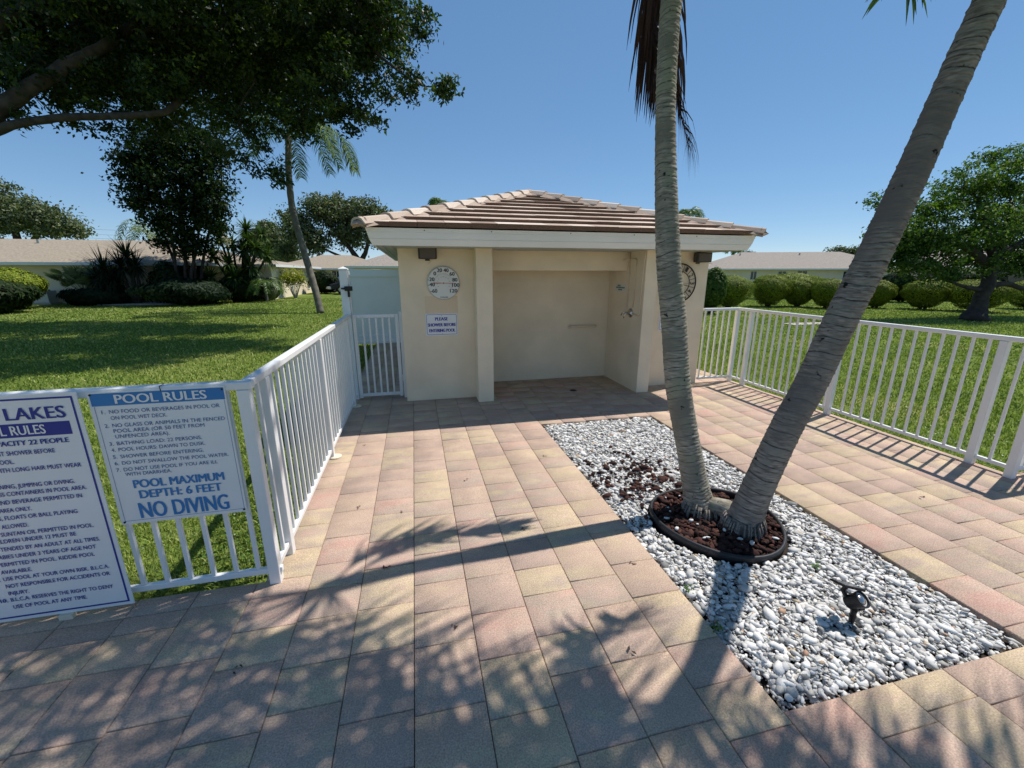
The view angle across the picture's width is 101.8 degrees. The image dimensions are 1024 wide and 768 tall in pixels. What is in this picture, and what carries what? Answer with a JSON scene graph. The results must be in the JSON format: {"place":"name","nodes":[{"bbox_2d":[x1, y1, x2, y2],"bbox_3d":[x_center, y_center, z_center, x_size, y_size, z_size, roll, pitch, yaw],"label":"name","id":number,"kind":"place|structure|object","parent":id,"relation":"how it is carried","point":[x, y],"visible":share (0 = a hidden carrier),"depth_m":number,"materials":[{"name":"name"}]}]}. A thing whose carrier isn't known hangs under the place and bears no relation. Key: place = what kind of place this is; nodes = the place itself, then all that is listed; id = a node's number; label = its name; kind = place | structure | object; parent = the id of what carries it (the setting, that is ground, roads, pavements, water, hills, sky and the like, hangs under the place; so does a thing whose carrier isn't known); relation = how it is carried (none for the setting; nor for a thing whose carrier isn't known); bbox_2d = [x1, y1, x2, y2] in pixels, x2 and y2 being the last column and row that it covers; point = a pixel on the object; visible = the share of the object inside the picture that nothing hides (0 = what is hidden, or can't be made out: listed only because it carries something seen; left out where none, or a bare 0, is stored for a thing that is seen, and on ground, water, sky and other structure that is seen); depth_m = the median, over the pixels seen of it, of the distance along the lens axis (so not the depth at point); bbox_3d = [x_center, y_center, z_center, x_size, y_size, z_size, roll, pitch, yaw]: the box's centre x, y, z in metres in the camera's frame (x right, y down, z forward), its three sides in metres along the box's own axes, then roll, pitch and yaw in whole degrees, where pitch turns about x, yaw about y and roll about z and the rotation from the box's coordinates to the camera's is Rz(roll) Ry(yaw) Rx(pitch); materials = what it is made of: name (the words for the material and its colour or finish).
{"place":"outdoors","nodes":[
{"label":"outdoors","id":0,"kind":"place"},
{"bbox_2d":[288,255,369,276],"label":"house","id":1,"kind":"structure","parent":0,"point":[331,264],"depth_m":45.63,"materials":[{"name":"beige paint"}]},
{"bbox_2d":[331,271,338,276],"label":"window","id":2,"kind":"structure","parent":1,"relation":"in","point":[336,273],"depth_m":44.39,"materials":[{"name":"grey glass"}]},
{"bbox_2d":[344,254,397,268],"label":"house","id":3,"kind":"structure","parent":0,"point":[384,261],"depth_m":36.29,"materials":[{"name":"beige paint"}]},
{"bbox_2d":[0,343,1023,767],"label":"patio paving","id":4,"kind":"structure","parent":0,"point":[572,591],"depth_m":2.10,"materials":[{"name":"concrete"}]},
{"bbox_2d":[0,392,134,622],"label":"rules sign","id":5,"kind":"object","parent":4,"relation":"on","point":[60,553],"visible":1,"depth_m":2.05,"materials":[{"name":"beige plastic"}]},
{"bbox_2d":[0,379,283,592],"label":"picket fence","id":6,"kind":"object","parent":4,"relation":"on","point":[274,568],"visible":0.36,"depth_m":2.27,"materials":[{"name":"white metal"}]},
{"bbox_2d":[86,383,246,524],"bbox_3d":[-1.738,0.356,2.136,0.583,0.732,0.040,-3,15,-12],"label":"rules sign","id":7,"kind":"object","parent":6,"relation":"attached to","point":[169,453],"visible":1,"depth_m":2.12,"materials":[{"name":"white plastic"}]},
{"bbox_2d":[241,314,361,561],"bbox_3d":[-1.765,0.113,4.052,0.125,1.234,3.636,-3,15,-12],"label":"picket fence","id":8,"kind":"object","parent":4,"relation":"on","point":[332,366],"visible":0.95,"depth_m":3.17,"materials":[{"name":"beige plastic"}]},
{"bbox_2d":[338,267,359,398],"bbox_3d":[-2.223,-0.672,5.753,0.162,1.835,0.147,-3,15,-12],"label":"gate post","id":9,"kind":"object","parent":4,"relation":"on","point":[346,288],"visible":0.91,"depth_m":5.62,"materials":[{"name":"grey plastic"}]},
{"bbox_2d":[348,269,400,343],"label":"privacy gate","id":10,"kind":"structure","parent":9,"relation":"attached to","point":[375,291],"depth_m":10.50,"materials":[{"name":"grey plastic"}]},
{"bbox_2d":[351,189,768,401],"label":"shower building","id":11,"kind":"structure","parent":4,"relation":"on","point":[537,272],"depth_m":5.94,"materials":[{"name":"beige paint"}]},
{"bbox_2d":[352,311,406,397],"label":"picket gate","id":12,"kind":"structure","parent":11,"relation":"attached to","point":[398,326],"depth_m":5.83,"materials":[{"name":"white metal"}]},
{"bbox_2d":[418,248,436,263],"bbox_3d":[-1.091,-1.676,5.361,0.235,0.239,0.171,-3,15,-12],"label":"floodlight","id":13,"kind":"object","parent":11,"relation":"attached to","point":[427,254],"depth_m":5.28,"materials":[{"name":"metal"}]},
{"bbox_2d":[425,313,457,335],"bbox_3d":[-0.962,-0.817,5.707,0.436,0.303,0.008,-3,15,-12],"label":"shower sign","id":14,"kind":"object","parent":11,"relation":"attached to","point":[439,324],"visible":1,"depth_m":5.70,"materials":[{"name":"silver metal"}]},
{"bbox_2d":[427,266,459,299],"bbox_3d":[-0.916,-1.349,5.561,0.436,0.436,0.036,-3,15,-12],"label":"thermometer","id":15,"kind":"object","parent":11,"relation":"attached to","point":[443,282],"visible":1,"depth_m":5.55,"materials":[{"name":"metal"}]},
{"bbox_2d":[568,324,596,328],"bbox_3d":[1.194,-0.971,6.997,0.526,0.076,0.065,-3,15,-12],"label":"grab bar","id":16,"kind":"object","parent":11,"relation":"attached to","point":[571,326],"visible":1,"depth_m":6.97,"materials":[{"name":"silver metal"}]},
{"bbox_2d":[615,284,625,291],"bbox_3d":[1.714,-1.525,6.572,0.004,0.112,0.340,-3,15,-12],"label":"instruction tag","id":17,"kind":"object","parent":11,"relation":"attached to","point":[620,287],"visible":1,"depth_m":6.57,"materials":[{"name":"white plastic"}]},
{"bbox_2d":[621,250,645,317],"bbox_3d":[1.760,-1.493,6.182,0.129,1.022,0.646,-6,16,-21],"label":"wall shower","id":18,"kind":"object","parent":11,"relation":"attached to","point":[629,313],"depth_m":6.17,"materials":[{"name":"silver metal"}]},
{"bbox_2d":[658,312,661,330],"bbox_3d":[2.481,-0.989,6.477,0.436,0.303,0.008,-3,15,-12],"label":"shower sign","id":19,"kind":"object","parent":11,"relation":"attached to","point":[659,326],"visible":0.05,"depth_m":6.45,"materials":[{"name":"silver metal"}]},
{"bbox_2d":[681,263,695,299],"bbox_3d":[2.535,-1.532,6.329,0.590,0.590,0.039,-3,15,-12],"label":"wall clock","id":20,"kind":"object","parent":11,"relation":"attached to","point":[687,269],"depth_m":6.35,"materials":[{"name":"metal"}]},
{"bbox_2d":[693,252,712,265],"bbox_3d":[2.842,-1.888,6.238,0.250,0.236,0.171,-3,15,-12],"label":"wall light","id":21,"kind":"object","parent":11,"relation":"attached to","point":[701,257],"depth_m":6.16,"materials":[{"name":"metal"}]},
{"bbox_2d":[696,307,740,380],"bbox_3d":[3.359,-0.617,6.790,0.670,1.234,0.060,-3,15,-12],"label":"picket fence","id":22,"kind":"object","parent":4,"relation":"on","point":[733,344],"visible":0.94,"depth_m":6.78,"materials":[{"name":"white metal"}]},
{"bbox_2d":[731,308,1023,467],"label":"picket fence","id":23,"kind":"object","parent":4,"relation":"on","point":[970,453],"visible":0.81,"depth_m":4.40,"materials":[{"name":"white metal"}]},
{"bbox_2d":[1002,412,1023,478],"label":"picket fence","id":24,"kind":"object","parent":4,"relation":"on","point":[1014,464],"visible":0.89,"depth_m":3.62,"materials":[{"name":"white metal"}]},
{"bbox_2d":[0,292,1023,600],"bbox_3d":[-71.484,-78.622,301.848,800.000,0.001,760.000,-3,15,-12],"label":"lawn","id":25,"kind":"structure","parent":0,"point":[282,348],"depth_m":8.50,"materials":[{"name":"green plant"}]},
{"bbox_2d":[0,280,43,313],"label":"ball shrub","id":26,"kind":"object","parent":25,"relation":"on","point":[13,296],"visible":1,"depth_m":19.06,"materials":[{"name":"green plant"}]},
{"bbox_2d":[0,267,49,308],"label":"ball shrub","id":27,"kind":"object","parent":25,"relation":"on","point":[11,274],"visible":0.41,"depth_m":21.04,"materials":[{"name":"green plant"}]},
{"bbox_2d":[32,289,62,304],"bbox_3d":[-27.597,-5.121,24.579,1.000,0.890,0.900,-3,15,-12],"label":"air conditioner","id":28,"kind":"object","parent":25,"relation":"on","point":[49,298],"visible":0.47,"depth_m":24.40,"materials":[{"name":"metal"}]},
{"bbox_2d":[0,176,98,239],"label":"oak tree","id":29,"kind":"object","parent":25,"relation":"on","point":[26,214],"visible":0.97,"depth_m":44.16,"materials":[{"name":"green plant"}]},
{"bbox_2d":[42,261,104,289],"bbox_3d":[-25.159,-5.916,24.388,2.892,2.464,2.699,-3,15,-12],"label":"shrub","id":30,"kind":"object","parent":25,"relation":"on","point":[71,275],"visible":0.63,"depth_m":23.70,"materials":[{"name":"green plant"}]},
{"bbox_2d":[56,287,142,305],"bbox_3d":[-23.991,-5.130,24.456,3.564,1.220,3.527,-3,15,-12],"label":"ball shrub","id":31,"kind":"object","parent":25,"relation":"on","point":[82,296],"visible":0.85,"depth_m":23.29,"materials":[{"name":"green plant"}]},
{"bbox_2d":[76,244,131,303],"bbox_3d":[-23.265,-6.240,23.814,3.238,3.440,2.712,-3,15,-12],"label":"palm tree","id":32,"kind":"object","parent":25,"relation":"on","point":[110,280],"visible":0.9,"depth_m":23.59,"materials":[{"name":"green plant"}]},
{"bbox_2d":[0,239,222,303],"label":"house","id":33,"kind":"structure","parent":25,"relation":"on","point":[37,256],"depth_m":25.81,"materials":[{"name":"beige paint"}]},
{"bbox_2d":[83,267,125,287],"bbox_3d":[-24.899,-6.152,25.554,2.000,1.980,0.048,-3,15,-12],"label":"sliding door","id":34,"kind":"structure","parent":33,"relation":"in","point":[83,267],"depth_m":25.53,"materials":[{"name":"black glass"}]},
{"bbox_2d":[98,237,153,302],"bbox_3d":[-22.215,-6.586,24.136,3.107,3.930,2.752,-3,15,-12],"label":"palm tree","id":35,"kind":"object","parent":25,"relation":"on","point":[132,270],"visible":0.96,"depth_m":23.89,"materials":[{"name":"green plant"}]},
{"bbox_2d":[97,301,177,305],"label":"patio slab","id":36,"kind":"structure","parent":25,"relation":"on","point":[146,303],"depth_m":24.34,"materials":[{"name":"grey concrete"}]},
{"bbox_2d":[113,219,167,240],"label":"palm tree","id":37,"kind":"object","parent":25,"relation":"on","point":[137,230],"visible":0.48,"depth_m":40.78,"materials":[{"name":"green plant"}]},
{"bbox_2d":[31,229,281,243],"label":"tree","id":38,"kind":"object","parent":25,"relation":"on","point":[179,237],"visible":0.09,"depth_m":58.94,"materials":[{"name":"green plant"}]},
{"bbox_2d":[81,96,246,280],"bbox_3d":[-19.346,-10.811,25.003,8.255,11.767,6.198,3,15,11],"label":"dark tree","id":39,"kind":"object","parent":25,"relation":"on","point":[148,173],"visible":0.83,"depth_m":23.73,"materials":[{"name":"green plant"}]},
{"bbox_2d":[146,259,207,283],"bbox_3d":[-20.683,-6.316,25.758,2.847,2.664,3.344,7,16,25],"label":"ball shrub","id":40,"kind":"object","parent":25,"relation":"on","point":[164,269],"visible":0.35,"depth_m":24.53,"materials":[{"name":"green plant"}]},
{"bbox_2d":[125,277,236,305],"bbox_3d":[-18.980,-5.438,24.593,4.815,1.705,5.333,-3,15,-12],"label":"ball shrub","id":41,"kind":"object","parent":25,"relation":"on","point":[184,291],"visible":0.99,"depth_m":23.03,"materials":[{"name":"green plant"}]},
{"bbox_2d":[0,0,464,190],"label":"shade tree","id":42,"kind":"object","parent":25,"relation":"on","point":[290,56],"visible":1,"depth_m":10.23,"materials":[{"name":"green plant"}]},
{"bbox_2d":[193,217,279,301],"bbox_3d":[-17.308,-8.060,26.386,5.094,5.641,3.395,-3,15,-12],"label":"yucca clump","id":43,"kind":"object","parent":25,"relation":"on","point":[246,246],"visible":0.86,"depth_m":26.17,"materials":[{"name":"green plant"}]},
{"bbox_2d":[218,270,257,301],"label":"ball shrub","id":44,"kind":"object","parent":25,"relation":"on","point":[241,289],"visible":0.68,"depth_m":26.12,"materials":[{"name":"green plant"}]},
{"bbox_2d":[210,250,320,299],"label":"house","id":45,"kind":"structure","parent":25,"relation":"on","point":[274,272],"depth_m":31.31,"materials":[{"name":"beige paint"}]},
{"bbox_2d":[245,277,287,300],"bbox_3d":[-15.771,-6.090,26.723,2.524,1.497,2.710,-3,15,-12],"label":"palm tree","id":46,"kind":"object","parent":25,"relation":"on","point":[265,283],"visible":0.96,"depth_m":26.09,"materials":[{"name":"green plant"}]},
{"bbox_2d":[254,277,281,300],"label":"ball shrub","id":47,"kind":"object","parent":25,"relation":"on","point":[274,292],"visible":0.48,"depth_m":27.76,"materials":[{"name":"green plant"}]},
{"bbox_2d":[237,218,301,262],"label":"oak tree","id":48,"kind":"object","parent":25,"relation":"on","point":[274,238],"visible":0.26,"depth_m":73.77,"materials":[{"name":"green plant"}]},
{"bbox_2d":[218,98,359,312],"bbox_3d":[-10.249,-8.354,20.057,6.112,9.504,5.749,-3,15,-12],"label":"palm tree","id":49,"kind":"object","parent":25,"relation":"on","point":[290,156],"visible":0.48,"depth_m":19.25,"materials":[{"name":"green plant"}]},
{"bbox_2d":[278,265,308,297],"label":"croton shrub","id":50,"kind":"object","parent":25,"relation":"on","point":[289,279],"visible":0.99,"depth_m":30.87,"materials":[{"name":"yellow plant"}]},
{"bbox_2d":[307,270,337,293],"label":"ball shrub","id":51,"kind":"object","parent":25,"relation":"on","point":[324,278],"visible":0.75,"depth_m":36.73,"materials":[{"name":"green plant"}]},
{"bbox_2d":[265,190,395,261],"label":"oak tree","id":52,"kind":"object","parent":25,"relation":"on","point":[328,211],"visible":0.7,"depth_m":59.54,"materials":[{"name":"green plant"}]},
{"bbox_2d":[326,277,340,292],"bbox_3d":[-14.751,-9.136,38.235,4.580,1.445,1.850,-13,20,-40],"label":"parked car","id":53,"kind":"object","parent":25,"relation":"on","point":[335,287],"visible":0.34,"depth_m":36.62,"materials":[{"name":"paint"}]},
{"bbox_2d":[427,196,446,204],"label":"palm tree","id":54,"kind":"object","parent":25,"relation":"on","point":[433,201],"visible":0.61,"depth_m":46.30,"materials":[{"name":"green plant"}]},
{"bbox_2d":[118,371,1021,592],"bbox_3d":[1.843,0.501,4.977,12.688,0.076,4.722,-3,15,-12],"label":"clover","id":55,"kind":"object","parent":25,"relation":"on","point":[224,545],"visible":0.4,"depth_m":3.12,"materials":[{"name":"green plant"}]},
{"bbox_2d":[679,206,706,217],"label":"tree","id":56,"kind":"object","parent":25,"relation":"on","point":[693,211],"visible":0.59,"depth_m":58.13,"materials":[{"name":"green plant"}]},
{"bbox_2d":[704,267,727,313],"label":"ball shrub","id":57,"kind":"object","parent":25,"relation":"on","point":[716,287],"visible":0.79,"depth_m":18.61,"materials":[{"name":"green plant"}]},
{"bbox_2d":[724,251,743,254],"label":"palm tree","id":58,"kind":"object","parent":25,"relation":"on","point":[734,252],"visible":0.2,"depth_m":89.36,"materials":[{"name":"green plant"}]},
{"bbox_2d":[719,274,755,307],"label":"ball shrub","id":59,"kind":"object","parent":25,"relation":"on","point":[738,288],"visible":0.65,"depth_m":21.15,"materials":[{"name":"green plant"}]},
{"bbox_2d":[751,274,792,306],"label":"ball shrub","id":60,"kind":"object","parent":25,"relation":"on","point":[768,291],"visible":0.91,"depth_m":22.39,"materials":[{"name":"green plant"}]},
{"bbox_2d":[784,277,814,306],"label":"ball shrub","id":61,"kind":"object","parent":25,"relation":"on","point":[798,295],"visible":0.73,"depth_m":22.56,"materials":[{"name":"green plant"}]},
{"bbox_2d":[776,273,826,284],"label":"ball shrub","id":62,"kind":"object","parent":25,"relation":"on","point":[789,276],"visible":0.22,"depth_m":29.83,"materials":[{"name":"green plant"}]},
{"bbox_2d":[784,322,820,325],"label":"garden path","id":63,"kind":"structure","parent":25,"relation":"on","point":[808,323],"depth_m":15.20,"materials":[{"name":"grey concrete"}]},
{"bbox_2d":[809,278,841,307],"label":"ball shrub","id":64,"kind":"object","parent":25,"relation":"on","point":[823,293],"visible":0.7,"depth_m":21.54,"materials":[{"name":"green plant"}]},
{"bbox_2d":[823,245,859,254],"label":"tree","id":65,"kind":"object","parent":25,"relation":"on","point":[849,250],"visible":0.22,"depth_m":77.17,"materials":[{"name":"green plant"}]},
{"bbox_2d":[868,280,898,307],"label":"ball shrub","id":66,"kind":"object","parent":25,"relation":"on","point":[884,293],"visible":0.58,"depth_m":21.60,"materials":[{"name":"green plant"}]},
{"bbox_2d":[882,271,931,301],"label":"ball shrub","id":67,"kind":"object","parent":25,"relation":"on","point":[890,277],"visible":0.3,"depth_m":26.07,"materials":[{"name":"green plant"}]},
{"bbox_2d":[899,279,953,309],"bbox_3d":[21.098,-4.574,21.203,2.103,1.537,2.078,-3,15,-12],"label":"ball shrub","id":68,"kind":"object","parent":25,"relation":"on","point":[919,296],"visible":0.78,"depth_m":20.79,"materials":[{"name":"green plant"}]},
{"bbox_2d":[852,141,1023,321],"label":"lawn tree","id":69,"kind":"object","parent":25,"relation":"on","point":[918,243],"visible":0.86,"depth_m":15.88,"materials":[{"name":"green plant"}]},
{"bbox_2d":[938,273,1008,297],"bbox_3d":[29.984,-6.372,27.300,2.964,1.874,2.928,-3,15,-12],"label":"ball shrub","id":70,"kind":"object","parent":25,"relation":"on","point":[973,277],"visible":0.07,"depth_m":26.30,"materials":[{"name":"green plant"}]},
{"bbox_2d":[945,279,1021,309],"bbox_3d":[22.390,-4.270,19.966,2.705,1.594,2.734,-3,15,-12],"label":"ball shrub","id":71,"kind":"object","parent":25,"relation":"on","point":[962,296],"visible":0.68,"depth_m":19.57,"materials":[{"name":"green plant"}]},
{"bbox_2d":[1009,280,1023,308],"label":"ball shrub","id":72,"kind":"object","parent":25,"relation":"on","point":[1020,302],"visible":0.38,"depth_m":21.24,"materials":[{"name":"green plant"}]},
{"bbox_2d":[0,0,1023,260],"label":"sky","id":73,"kind":"structure","parent":0,"point":[799,110],"materials":[{"name":"blue"}]},
{"bbox_2d":[708,252,853,285],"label":"house","id":74,"kind":"structure","parent":0,"point":[751,266],"depth_m":52.18,"materials":[{"name":"grey paint"}]},
{"bbox_2d":[749,271,756,279],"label":"window","id":75,"kind":"structure","parent":74,"relation":"in","point":[753,275],"depth_m":51.96,"materials":[{"name":"grey glass"}]},
{"bbox_2d":[543,417,1023,711],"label":"gravel","id":76,"kind":"structure","parent":0,"point":[911,646],"depth_m":2.33,"materials":[{"name":"white gravel"}]},
{"bbox_2d":[626,0,717,524],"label":"palm tree","id":77,"kind":"object","parent":76,"relation":"on","point":[660,52],"visible":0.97,"depth_m":2.89,"materials":[{"name":"grey plant"}]},
{"bbox_2d":[578,445,782,555],"bbox_3d":[1.284,0.884,3.486,1.163,0.108,1.855,-3,15,-12],"label":"lava rock","id":78,"kind":"object","parent":76,"relation":"on","point":[732,543],"visible":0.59,"depth_m":3.01,"materials":[{"name":"brown stone"}]},
{"bbox_2d":[664,495,778,544],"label":"stray chips","id":79,"kind":"object","parent":78,"relation":"on","point":[751,542],"visible":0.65,"depth_m":2.86,"materials":[{"name":"brown wood"}]},
{"bbox_2d":[711,622,722,632],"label":"weed","id":80,"kind":"object","parent":76,"relation":"on","point":[717,628],"visible":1,"depth_m":2.12,"materials":[{"name":"green plant"}]},
{"bbox_2d":[649,487,786,566],"bbox_3d":[1.489,1.011,3.045,0.902,0.110,0.902,-3,15,-12],"label":"edging ring","id":81,"kind":"object","parent":76,"relation":"on","point":[693,547],"visible":0.64,"depth_m":2.74,"materials":[{"name":"black rubber"}]},
{"bbox_2d":[810,560,823,570],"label":"weed","id":82,"kind":"object","parent":76,"relation":"on","point":[814,566],"visible":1,"depth_m":2.57,"materials":[{"name":"green plant"}]},
{"bbox_2d":[830,578,869,628],"bbox_3d":[1.746,1.144,2.161,0.125,0.262,0.158,-3,15,-12],"label":"solar spotlight","id":83,"kind":"object","parent":76,"relation":"on","point":[855,602],"visible":0.98,"depth_m":2.13,"materials":[{"name":"black plastic"}]},
{"bbox_2d":[709,0,1006,543],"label":"palm tree","id":84,"kind":"object","parent":76,"relation":"on","point":[744,514],"visible":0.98,"depth_m":2.46,"materials":[{"name":"grey plant"}]},
{"bbox_2d":[881,251,1023,284],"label":"house","id":85,"kind":"structure","parent":0,"point":[1014,280],"depth_m":40.32,"materials":[{"name":"grey paint"}]},
{"bbox_2d":[977,269,1023,284],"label":"sliding door","id":86,"kind":"structure","parent":85,"relation":"in","point":[1013,279],"depth_m":39.42,"materials":[{"name":"grey glass"}]}
]}

